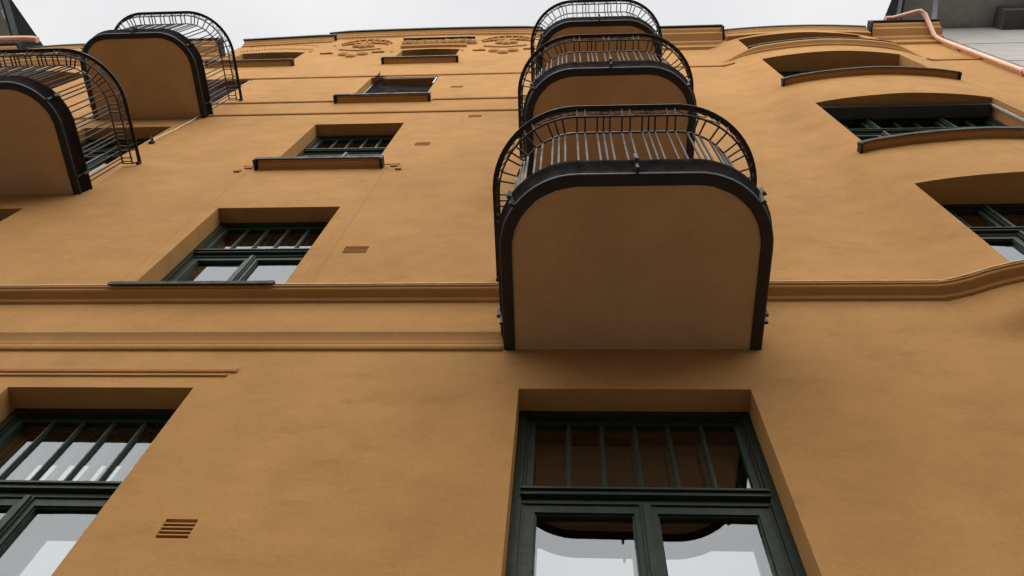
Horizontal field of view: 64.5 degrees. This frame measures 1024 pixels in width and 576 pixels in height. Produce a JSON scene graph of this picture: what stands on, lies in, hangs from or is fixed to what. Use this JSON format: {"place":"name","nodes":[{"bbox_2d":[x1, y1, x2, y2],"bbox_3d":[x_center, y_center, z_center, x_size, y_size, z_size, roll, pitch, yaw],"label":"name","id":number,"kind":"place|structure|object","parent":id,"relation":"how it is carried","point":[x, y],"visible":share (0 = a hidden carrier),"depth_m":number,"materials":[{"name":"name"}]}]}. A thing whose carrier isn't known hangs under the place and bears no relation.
{"place":"outdoors","nodes":[
{"label":"outdoors","id":0,"kind":"place"},
{"bbox_2d":[12,0,890,52],"label":"sky","id":1,"kind":"structure","parent":0,"point":[55,22],"materials":[{"name":"white"}]},
{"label":"pavement","id":2,"kind":"structure","parent":0,"visible":0},
{"bbox_2d":[0,0,1023,575],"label":"apartment building","id":3,"kind":"structure","parent":2,"relation":"on","point":[630,294],"depth_m":5.49,"materials":[{"name":"paint"}]},
{"bbox_2d":[0,56,79,61],"bbox_3d":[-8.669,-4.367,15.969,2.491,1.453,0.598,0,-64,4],"label":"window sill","id":4,"kind":"structure","parent":3,"relation":"in","point":[48,56],"depth_m":15.24,"materials":[{"name":"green paint"}]},
{"bbox_2d":[0,408,176,575],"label":"window","id":5,"kind":"structure","parent":3,"relation":"in","point":[59,467],"depth_m":4.92,"materials":[{"name":"green paint"}]},
{"bbox_2d":[81,138,149,173],"bbox_3d":[-5.567,-1.527,10.529,1.340,2.660,0.195,0,-64,4],"label":"balcony door","id":6,"kind":"structure","parent":3,"relation":"in","point":[140,141],"depth_m":11.07,"materials":[{"name":"green paint"}]},
{"bbox_2d":[148,116,197,143],"bbox_3d":[-4.716,-2.381,11.658,0.136,2.111,0.088,28,-66,-9],"label":"wall cable","id":7,"kind":"object","parent":3,"relation":"attached to","point":[152,141],"depth_m":10.95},
{"bbox_2d":[107,222,328,284],"bbox_3d":[-2.447,-0.286,7.383,1.335,2.127,0.464,0,-64,4],"label":"window","id":8,"kind":"structure","parent":3,"relation":"in","point":[232,253],"depth_m":7.63,"materials":[{"name":"green paint"}]},
{"bbox_2d":[207,80,251,102],"bbox_3d":[-5.334,-3.236,13.704,1.260,2.439,0.135,0,-64,4],"label":"plastic sheet","id":9,"kind":"object","parent":3,"relation":"attached to","point":[214,90],"visible":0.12,"depth_m":14.19,"materials":[{"name":"plastic"}]},
{"bbox_2d":[204,58,294,67],"bbox_3d":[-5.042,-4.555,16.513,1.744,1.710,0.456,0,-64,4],"label":"window sill","id":10,"kind":"structure","parent":3,"relation":"in","point":[251,62],"depth_m":15.70,"materials":[{"name":"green paint"}]},
{"bbox_2d":[252,135,394,170],"bbox_3d":[-2.187,-1.752,10.435,1.524,2.158,0.456,0,-64,4],"label":"window","id":11,"kind":"structure","parent":3,"relation":"in","point":[349,151],"depth_m":9.50,"materials":[{"name":"green paint"}]},
{"bbox_2d":[333,92,430,103],"bbox_3d":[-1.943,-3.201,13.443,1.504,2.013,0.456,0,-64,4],"label":"window sill","id":12,"kind":"structure","parent":3,"relation":"in","point":[401,96],"depth_m":12.50,"materials":[{"name":"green paint"}]},
{"bbox_2d":[364,73,436,92],"bbox_3d":[-1.926,-3.358,13.637,1.190,2.180,0.175,0,-64,4],"label":"plastic sheet","id":13,"kind":"object","parent":3,"relation":"attached to","point":[377,86],"visible":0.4,"depth_m":14.01,"materials":[{"name":"plastic"}]},
{"bbox_2d":[381,55,458,63],"bbox_3d":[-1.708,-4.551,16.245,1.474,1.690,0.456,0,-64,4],"label":"window sill","id":14,"kind":"structure","parent":3,"relation":"in","point":[429,58],"depth_m":15.45,"materials":[{"name":"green paint"}]},
{"bbox_2d":[505,411,806,575],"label":"window","id":15,"kind":"structure","parent":3,"relation":"in","point":[595,493],"depth_m":4.35,"materials":[{"name":"green paint"}]},
{"bbox_2d":[748,37,892,48],"bbox_3d":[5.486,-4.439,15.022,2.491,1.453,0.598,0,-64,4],"label":"window sill","id":16,"kind":"structure","parent":3,"relation":"in","point":[751,46],"depth_m":14.29,"materials":[{"name":"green paint"}]},
{"bbox_2d":[778,66,961,86],"bbox_3d":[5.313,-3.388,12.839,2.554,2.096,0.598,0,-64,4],"label":"window sill","id":17,"kind":"structure","parent":3,"relation":"in","point":[789,77],"depth_m":11.83,"materials":[{"name":"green paint"}]},
{"bbox_2d":[820,103,1023,178],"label":"window","id":18,"kind":"structure","parent":3,"relation":"in","point":[876,126],"depth_m":10.68,"materials":[{"name":"green paint"}]},
{"bbox_2d":[940,203,1023,261],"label":"window","id":19,"kind":"structure","parent":3,"relation":"in","point":[1001,226],"depth_m":7.52,"materials":[{"name":"glass"}]},
{"label":"ground","id":20,"kind":"structure","parent":0,"visible":0},
{"bbox_2d":[0,0,42,46],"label":"grey roofed building","id":21,"kind":"structure","parent":20,"relation":"on","point":[13,21],"depth_m":19.11,"materials":[{"name":"metal"}]},
{"bbox_2d":[884,0,1023,67],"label":"grey building","id":22,"kind":"structure","parent":20,"relation":"on","point":[994,28],"depth_m":17.44,"materials":[{"name":"stone"}]}
]}

